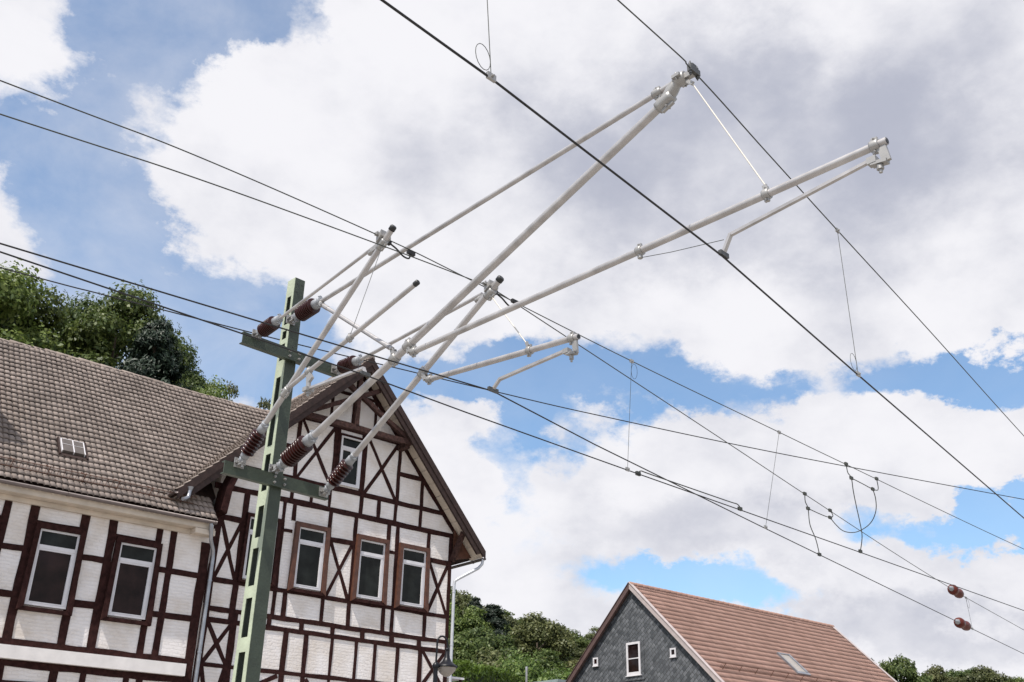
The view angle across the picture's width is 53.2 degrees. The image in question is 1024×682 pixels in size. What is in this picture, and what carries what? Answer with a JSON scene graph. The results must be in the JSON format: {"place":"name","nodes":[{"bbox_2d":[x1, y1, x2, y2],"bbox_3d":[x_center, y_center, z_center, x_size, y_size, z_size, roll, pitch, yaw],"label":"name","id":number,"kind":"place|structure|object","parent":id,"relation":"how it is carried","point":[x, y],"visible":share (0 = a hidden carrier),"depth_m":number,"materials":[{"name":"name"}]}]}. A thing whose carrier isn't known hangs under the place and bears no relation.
{"place":"outdoors","nodes":[
{"label":"outdoors","id":0,"kind":"place"},
{"bbox_2d":[0,0,1023,678],"label":"sky","id":1,"kind":"structure","parent":0,"point":[349,110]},
{"label":"ground","id":2,"kind":"structure","parent":0,"visible":0},
{"bbox_2d":[0,338,485,681],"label":"timbered house","id":3,"kind":"structure","parent":2,"relation":"on","point":[127,513],"depth_m":28.03,"materials":[{"name":"paint"}]},
{"bbox_2d":[15,521,86,615],"bbox_3d":[-10.900,5.404,24.250,1.250,2.050,0.153,20,-31,-35],"label":"window","id":4,"kind":"structure","parent":3,"relation":"in","point":[53,564],"depth_m":24.23,"materials":[{"name":"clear glass"}]},
{"bbox_2d":[57,436,88,461],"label":"roof window","id":5,"kind":"structure","parent":3,"relation":"in","point":[72,449],"depth_m":26.23,"materials":[{"name":"grey glass"}]},
{"bbox_2d":[100,536,162,625],"bbox_3d":[-9.417,5.956,25.364,1.240,2.050,0.153,20,-31,-35],"label":"window","id":6,"kind":"structure","parent":3,"relation":"in","point":[131,587],"depth_m":25.35,"materials":[{"name":"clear glass"}]},
{"bbox_2d":[237,512,281,586],"bbox_3d":[-6.945,5.748,28.160,1.100,1.900,0.153,20,-31,-35],"label":"window","id":7,"kind":"structure","parent":3,"relation":"in","point":[250,517],"depth_m":28.05,"materials":[{"name":"white glass"}]},
{"bbox_2d":[287,521,330,596],"bbox_3d":[-5.754,6.191,29.056,1.180,1.970,0.153,20,-31,-35],"label":"window","id":8,"kind":"structure","parent":3,"relation":"in","point":[308,569],"depth_m":29.04,"materials":[{"name":"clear glass"}]},
{"bbox_2d":[335,432,363,492],"bbox_3d":[-4.915,3.679,31.000,0.980,1.730,0.102,20,-31,-35],"label":"window","id":9,"kind":"structure","parent":3,"relation":"in","point":[347,443],"depth_m":31.02,"materials":[{"name":"white glass"}]},
{"bbox_2d":[350,533,389,605],"bbox_3d":[-4.183,6.776,30.236,1.200,1.970,0.153,20,-31,-35],"label":"window","id":10,"kind":"structure","parent":3,"relation":"in","point":[371,557],"depth_m":30.22,"materials":[{"name":"glass"}]},
{"bbox_2d":[394,542,430,612],"bbox_3d":[-3.022,7.208,31.108,1.190,1.970,0.153,20,-31,-35],"label":"window","id":11,"kind":"structure","parent":3,"relation":"in","point":[413,564],"depth_m":31.09,"materials":[{"name":"glass"}]},
{"bbox_2d":[220,277,340,681],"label":"catenary mast","id":12,"kind":"object","parent":2,"relation":"on","point":[249,653],"visible":0.88,"depth_m":10.53,"materials":[{"name":"green metal"}]},
{"bbox_2d":[233,224,419,468],"bbox_3d":[-1.785,0.032,9.818,0.170,1.908,2.710,24,-33,-39],"label":"cantilever arm","id":13,"kind":"object","parent":12,"relation":"attached to","point":[253,442],"visible":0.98,"depth_m":9.87},
{"bbox_2d":[387,240,415,258],"bbox_3d":[-1.076,-0.863,9.795,0.355,0.107,0.040,24,-33,-39],"label":"connector cable","id":14,"kind":"object","parent":13,"relation":"attached to","point":[410,252],"visible":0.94,"depth_m":9.82,"materials":[{"name":"grey metal"}]},
{"bbox_2d":[0,80,1022,548],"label":"catenary wire","id":15,"kind":"object","parent":13,"relation":"attached to","point":[440,264],"visible":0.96,"depth_m":9.61,"materials":[{"name":"grey metal"}]},
{"bbox_2d":[625,359,636,471],"bbox_3d":[1.371,0.844,11.726,0.146,1.310,0.199,20,-31,-35],"label":"dropper","id":16,"kind":"object","parent":15,"relation":"hanging from","point":[631,361],"visible":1,"depth_m":11.72,"materials":[{"name":"grey metal"}]},
{"bbox_2d":[764,430,780,528],"bbox_3d":[3.503,1.858,13.726,0.063,1.250,0.471,14,-28,-25],"label":"dropper","id":17,"kind":"object","parent":15,"relation":"hanging from","point":[765,526],"visible":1,"depth_m":13.74,"materials":[{"name":"grey metal"}]},
{"bbox_2d":[844,462,862,552],"bbox_3d":[4.975,2.415,14.827,0.093,1.224,0.533,-10,-27,22],"label":"connector cable","id":18,"kind":"object","parent":15,"relation":"hanging from","point":[846,465],"visible":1,"depth_m":14.84,"materials":[{"name":"black metal"}]},
{"bbox_2d":[849,476,878,490],"bbox_3d":[5.228,2.046,15.159,0.856,0.229,0.029,23,-33,-39],"label":"connector cable","id":19,"kind":"object","parent":15,"relation":"attached to","point":[876,479],"visible":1,"depth_m":15.18,"materials":[{"name":"black metal"}]},
{"bbox_2d":[828,487,876,532],"bbox_3d":[5.322,2.607,15.566,0.583,0.494,0.806,20,-31,-35],"label":"connector cable","id":20,"kind":"object","parent":19,"relation":"hanging from","point":[872,489],"visible":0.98,"depth_m":15.65,"materials":[{"name":"black metal"}]},
{"bbox_2d":[0,251,1023,610],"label":"contact wire","id":21,"kind":"object","parent":13,"relation":"attached to","point":[436,401],"visible":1,"depth_m":9.44,"materials":[{"name":"black metal"}]},
{"bbox_2d":[635,470,742,510],"bbox_3d":[2.158,1.800,12.290,2.054,0.081,0.034,23,-33,-38],"label":"connector cable","id":22,"kind":"object","parent":21,"relation":"attached to","point":[738,507],"visible":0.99,"depth_m":12.32,"materials":[{"name":"black metal"}]},
{"bbox_2d":[318,275,580,497],"bbox_3d":[-0.713,0.373,10.095,0.170,1.703,3.670,24,-33,-39],"label":"cantilever arm","id":23,"kind":"object","parent":12,"relation":"attached to","point":[340,472],"visible":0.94,"depth_m":10.16},
{"bbox_2d":[0,113,949,587],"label":"catenary wire","id":24,"kind":"object","parent":23,"relation":"attached to","point":[412,257],"visible":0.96,"depth_m":9.16,"materials":[{"name":"grey metal"}]},
{"bbox_2d":[803,492,821,555],"bbox_3d":[4.413,2.690,15.019,0.036,0.889,0.372,-18,-31,35],"label":"connector cable","id":25,"kind":"object","parent":24,"relation":"hanging from","point":[805,494],"visible":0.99,"depth_m":14.97,"materials":[{"name":"black metal"}]},
{"bbox_2d":[806,506,832,517],"bbox_3d":[4.644,2.545,15.409,0.036,0.217,0.982,-18,-31,34],"label":"connector cable","id":26,"kind":"object","parent":24,"relation":"hanging from","point":[808,508],"visible":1,"depth_m":15.41,"materials":[{"name":"black metal"}]},
{"bbox_2d":[947,584,963,597],"bbox_3d":[8.704,4.910,20.033,0.200,0.207,0.746,-18,-31,35],"label":"section insulator","id":27,"kind":"object","parent":24,"relation":"attached to","point":[956,592],"visible":0.98,"depth_m":19.87,"materials":[{"name":"red ceramic"}]},
{"bbox_2d":[963,596,1023,629],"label":"catenary wire","id":28,"kind":"object","parent":27,"relation":"attached to","point":[992,612],"visible":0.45,"depth_m":21.82,"materials":[{"name":"grey metal"}]},
{"bbox_3d":[9.140,5.430,20.377,0.149,0.645,0.049,20,-31,-35],"label":"dropper","id":29,"kind":"object","parent":28,"relation":"hanging from","visible":0},
{"bbox_2d":[971,628,1023,653],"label":"contact wire","id":30,"kind":"object","parent":29,"relation":"hanging from","point":[998,641],"visible":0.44,"depth_m":21.41,"materials":[{"name":"grey metal"}]},
{"bbox_2d":[0,243,955,620],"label":"contact wire","id":31,"kind":"object","parent":23,"relation":"attached to","point":[418,369],"visible":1,"depth_m":8.85,"materials":[{"name":"black metal"}]},
{"bbox_2d":[954,617,970,630],"bbox_3d":[8.729,5.488,19.792,0.200,0.200,0.836,-18,-31,34],"label":"section insulator","id":32,"kind":"object","parent":31,"relation":"attached to","point":[961,623],"visible":1,"depth_m":19.61,"materials":[{"name":"red ceramic"}]},
{"bbox_2d":[495,290,517,305],"bbox_3d":[-0.070,-0.403,10.086,0.355,0.107,0.040,24,-33,-39],"label":"connector cable","id":33,"kind":"object","parent":23,"relation":"attached to","point":[513,301],"visible":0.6,"depth_m":10.08,"materials":[{"name":"grey metal"}]},
{"bbox_2d":[0,267,1023,499],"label":"feeder cable","id":34,"kind":"object","parent":12,"relation":"attached to","point":[474,386],"visible":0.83,"depth_m":15.40,"materials":[{"name":"black metal"}]},
{"bbox_2d":[268,61,891,473],"bbox_3d":[-0.044,-0.588,8.844,0.190,2.183,6.887,24,-33,-39],"label":"cantilever arm","id":35,"kind":"object","parent":12,"relation":"attached to","point":[296,451],"visible":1,"depth_m":8.50},
{"bbox_2d":[380,0,1023,517],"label":"contact wire","id":36,"kind":"object","parent":35,"relation":"attached to","point":[662,210],"visible":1,"depth_m":6.47,"materials":[{"name":"black metal"}]},
{"bbox_2d":[617,0,1023,435],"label":"catenary wire","id":37,"kind":"object","parent":35,"relation":"attached to","point":[629,10],"visible":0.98,"depth_m":9.16,"materials":[{"name":"grey metal"}]},
{"bbox_2d":[475,0,495,82],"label":"dropper","id":38,"kind":"object","parent":37,"relation":"hanging from","point":[491,77],"visible":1,"depth_m":5.49,"materials":[{"name":"grey metal"}]},
{"bbox_2d":[835,227,860,376],"bbox_3d":[3.098,-0.404,9.439,0.071,1.685,0.417,-9,-27,21],"label":"dropper","id":39,"kind":"object","parent":37,"relation":"hanging from","point":[837,230],"visible":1,"depth_m":9.31,"materials":[{"name":"grey metal"}]},
{"bbox_2d":[432,635,456,681],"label":"street lamp","id":40,"kind":"object","parent":2,"relation":"on","point":[446,667],"visible":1,"depth_m":25.42,"materials":[{"name":"black metal"}]},
{"bbox_2d":[447,676,463,681],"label":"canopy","id":41,"kind":"object","parent":2,"relation":"on","point":[459,679],"visible":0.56,"depth_m":31.38,"materials":[{"name":"white metal"}]},
{"bbox_2d":[452,659,531,681],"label":"hedge","id":42,"kind":"object","parent":2,"relation":"on","point":[467,671],"visible":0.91,"depth_m":42.27,"materials":[{"name":"green plant"}]},
{"bbox_2d":[469,647,574,681],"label":"tree","id":43,"kind":"object","parent":2,"relation":"on","point":[518,668],"visible":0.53,"depth_m":65.06,"materials":[{"name":"green plant"}]},
{"bbox_2d":[525,667,527,681],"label":"fence post","id":44,"kind":"object","parent":2,"relation":"on","point":[526,676],"visible":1,"depth_m":47.91,"materials":[{"name":"grey metal"}]},
{"bbox_2d":[537,679,565,681],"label":"flat roofed building","id":45,"kind":"structure","parent":2,"relation":"on","point":[557,680],"depth_m":51.75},
{"bbox_2d":[566,582,896,681],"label":"slate house","id":46,"kind":"structure","parent":2,"relation":"on","point":[646,633],"depth_m":43.47,"materials":[{"name":"red tile"}]},
{"bbox_2d":[592,656,598,666],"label":"window","id":47,"kind":"structure","parent":46,"relation":"in","point":[595,659],"depth_m":43.87,"materials":[{"name":"plastic"}]},
{"bbox_2d":[623,636,644,681],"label":"window","id":48,"kind":"structure","parent":46,"relation":"in","point":[633,647],"depth_m":42.29,"materials":[{"name":"plastic"}]},
{"bbox_2d":[669,647,676,657],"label":"window","id":49,"kind":"structure","parent":46,"relation":"in","point":[673,650],"depth_m":40.78,"materials":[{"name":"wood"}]},
{"bbox_2d":[776,652,810,675],"bbox_3d":[12.100,13.897,43.926,0.930,1.031,1.068,20,-31,-35],"label":"roof window","id":50,"kind":"structure","parent":46,"relation":"in","point":[798,668],"depth_m":43.88,"materials":[{"name":"glass"}]},
{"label":"hillside","id":51,"kind":"structure","parent":0,"visible":0},
{"bbox_2d":[0,259,69,354],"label":"tree","id":52,"kind":"object","parent":51,"relation":"on","point":[16,295],"visible":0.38,"depth_m":53.73,"materials":[{"name":"green plant"}]},
{"bbox_2d":[0,280,120,366],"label":"tree","id":53,"kind":"object","parent":51,"relation":"on","point":[45,317],"visible":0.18,"depth_m":58.21,"materials":[{"name":"green plant"}]},
{"bbox_2d":[40,291,123,363],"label":"tree","id":54,"kind":"object","parent":51,"relation":"on","point":[80,304],"visible":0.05,"depth_m":67.19,"materials":[{"name":"green plant"}]},
{"bbox_2d":[44,279,200,391],"bbox_3d":[-24.036,5.220,58.128,9.706,18.730,10.117,21,-31,-35],"label":"tree","id":55,"kind":"object","parent":51,"relation":"on","point":[123,319],"visible":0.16,"depth_m":59.29,"materials":[{"name":"green plant"}]},
{"bbox_2d":[106,316,193,389],"bbox_3d":[-19.229,7.063,52.116,11.565,18.342,10.946,23,-33,-38],"label":"conifer tree","id":56,"kind":"object","parent":51,"relation":"on","point":[149,357],"visible":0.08,"depth_m":54.62,"materials":[{"name":"green plant"}]},
{"bbox_2d":[178,336,210,390],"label":"tree","id":57,"kind":"object","parent":51,"relation":"on","point":[198,379],"visible":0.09,"depth_m":67.02,"materials":[{"name":"green plant"}]},
{"bbox_2d":[192,375,231,400],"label":"tree","id":58,"kind":"object","parent":51,"relation":"on","point":[214,390],"visible":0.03,"depth_m":66.58,"materials":[{"name":"green plant"}]},
{"bbox_2d":[222,380,238,401],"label":"tree","id":59,"kind":"object","parent":51,"relation":"on","point":[233,388],"visible":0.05,"depth_m":70.06,"materials":[{"name":"green plant"}]},
{"bbox_2d":[256,397,270,409],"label":"tree","id":60,"kind":"object","parent":51,"relation":"on","point":[264,404],"visible":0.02,"depth_m":70.23,"materials":[{"name":"green plant"}]},
{"bbox_2d":[448,636,455,662],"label":"tree","id":61,"kind":"object","parent":51,"relation":"on","point":[449,648],"depth_m":78.41,"materials":[{"name":"green plant"}]},
{"bbox_2d":[450,592,461,616],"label":"tree","id":62,"kind":"object","parent":51,"relation":"on","point":[458,611],"depth_m":129.88,"materials":[{"name":"green plant"}]},
{"bbox_2d":[449,602,464,630],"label":"tree","id":63,"kind":"object","parent":51,"relation":"on","point":[456,615],"visible":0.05,"depth_m":115.45,"materials":[{"name":"green plant"}]},
{"bbox_2d":[450,590,472,618],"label":"tree","id":64,"kind":"object","parent":51,"relation":"on","point":[462,602],"visible":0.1,"depth_m":131.52,"materials":[{"name":"green plant"}]},
{"bbox_2d":[448,634,494,662],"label":"tree","id":65,"kind":"object","parent":51,"relation":"on","point":[462,646],"visible":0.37,"depth_m":92.50,"materials":[{"name":"green plant"}]},
{"bbox_2d":[449,605,494,634],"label":"tree","id":66,"kind":"object","parent":51,"relation":"on","point":[472,621],"visible":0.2,"depth_m":113.25,"materials":[{"name":"green plant"}]},
{"bbox_2d":[467,596,484,618],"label":"conifer tree","id":67,"kind":"object","parent":51,"relation":"on","point":[474,601],"visible":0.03,"depth_m":121.81,"materials":[{"name":"green plant"}]},
{"bbox_2d":[448,624,520,661],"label":"tree","id":68,"kind":"object","parent":51,"relation":"on","point":[492,639],"visible":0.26,"depth_m":100.88,"materials":[{"name":"green plant"}]},
{"bbox_2d":[461,647,511,667],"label":"tree","id":69,"kind":"object","parent":51,"relation":"on","point":[489,659],"visible":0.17,"depth_m":84.24,"materials":[{"name":"green plant"}]},
{"bbox_2d":[465,603,511,639],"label":"conifer tree","id":70,"kind":"object","parent":51,"relation":"on","point":[494,617],"visible":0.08,"depth_m":114.63,"materials":[{"name":"green plant"}]},
{"bbox_2d":[483,604,518,638],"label":"tree","id":71,"kind":"object","parent":51,"relation":"on","point":[513,621],"visible":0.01,"depth_m":126.88,"materials":[{"name":"green plant"}]},
{"bbox_2d":[497,624,514,635],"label":"tree","id":72,"kind":"object","parent":51,"relation":"on","point":[507,626],"visible":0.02,"depth_m":114.39,"materials":[{"name":"green plant"}]},
{"bbox_2d":[499,608,514,619],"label":"tree","id":73,"kind":"object","parent":51,"relation":"on","point":[508,613],"depth_m":140.65,"materials":[{"name":"green plant"}]},
{"bbox_2d":[508,616,524,627],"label":"tree","id":74,"kind":"object","parent":51,"relation":"on","point":[516,623],"visible":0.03,"depth_m":129.91,"materials":[{"name":"green plant"}]},
{"bbox_2d":[501,636,540,659],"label":"tree","id":75,"kind":"object","parent":51,"relation":"on","point":[526,648],"visible":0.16,"depth_m":106.07,"materials":[{"name":"green plant"}]},
{"bbox_2d":[508,611,578,666],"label":"tree","id":76,"kind":"object","parent":51,"relation":"on","point":[532,629],"visible":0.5,"depth_m":107.28,"materials":[{"name":"green plant"}]},
{"bbox_2d":[528,648,570,674],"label":"tree","id":77,"kind":"object","parent":51,"relation":"on","point":[548,663],"visible":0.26,"depth_m":98.82,"materials":[{"name":"green plant"}]},
{"bbox_2d":[563,659,578,671],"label":"tree","id":78,"kind":"object","parent":51,"relation":"on","point":[571,664],"visible":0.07,"depth_m":101.23,"materials":[{"name":"green plant"}]},
{"bbox_2d":[563,646,585,661],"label":"tree","id":79,"kind":"object","parent":51,"relation":"on","point":[578,653],"visible":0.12,"depth_m":112.59,"materials":[{"name":"green plant"}]},
{"bbox_2d":[562,635,590,649],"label":"tree","id":80,"kind":"object","parent":51,"relation":"on","point":[581,642],"visible":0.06,"depth_m":127.54,"materials":[{"name":"green plant"}]},
{"bbox_2d":[568,628,584,639],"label":"tree","id":81,"kind":"object","parent":51,"relation":"on","point":[575,632],"visible":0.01,"depth_m":143.05,"materials":[{"name":"green plant"}]},
{"bbox_2d":[584,626,598,639],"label":"tree","id":82,"kind":"object","parent":51,"relation":"on","point":[589,636],"visible":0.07,"depth_m":135.40,"materials":[{"name":"green plant"}]},
{"bbox_2d":[878,653,932,681],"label":"tree","id":83,"kind":"object","parent":51,"relation":"on","point":[902,668],"visible":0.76,"depth_m":153.25,"materials":[{"name":"green plant"}]},
{"bbox_2d":[925,664,963,681],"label":"tree","id":84,"kind":"object","parent":51,"relation":"on","point":[936,673],"visible":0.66,"depth_m":169.31,"materials":[{"name":"green plant"}]},
{"bbox_2d":[942,666,973,679],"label":"tree","id":85,"kind":"object","parent":51,"relation":"on","point":[960,674],"visible":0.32,"depth_m":174.96,"materials":[{"name":"green plant"}]},
{"bbox_2d":[949,665,1013,681],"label":"tree","id":86,"kind":"object","parent":51,"relation":"on","point":[982,674],"visible":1,"depth_m":163.46,"materials":[{"name":"green plant"}]},
{"bbox_2d":[1008,675,1022,681],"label":"tree","id":87,"kind":"object","parent":51,"relation":"on","point":[1016,679],"visible":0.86,"depth_m":162.86,"materials":[{"name":"green plant"}]}
]}

